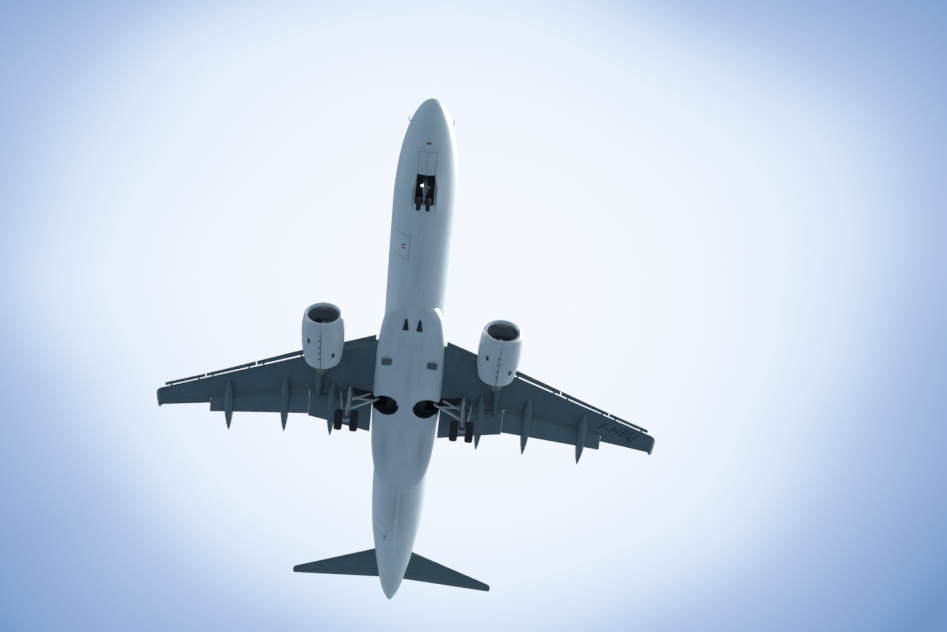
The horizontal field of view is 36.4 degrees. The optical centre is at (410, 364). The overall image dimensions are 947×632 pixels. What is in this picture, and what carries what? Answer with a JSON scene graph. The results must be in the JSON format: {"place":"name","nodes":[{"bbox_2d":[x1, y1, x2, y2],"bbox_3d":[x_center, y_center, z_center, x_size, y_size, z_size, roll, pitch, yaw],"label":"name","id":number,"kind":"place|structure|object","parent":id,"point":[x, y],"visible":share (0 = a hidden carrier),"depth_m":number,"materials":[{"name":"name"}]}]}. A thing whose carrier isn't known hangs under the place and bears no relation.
{"place":"outdoors","nodes":[
{"label":"outdoors","id":0,"kind":"place"},
{"bbox_2d":[157,98,654,598],"bbox_3d":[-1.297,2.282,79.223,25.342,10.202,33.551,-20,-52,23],"label":"aircraft","id":1,"kind":"object","parent":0,"point":[407,376],"visible":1,"depth_m":74.49,"materials":[{"name":"grey metal"}]},
{"bbox_2d":[0,0,946,631],"label":"sky","id":2,"kind":"structure","parent":0,"point":[717,229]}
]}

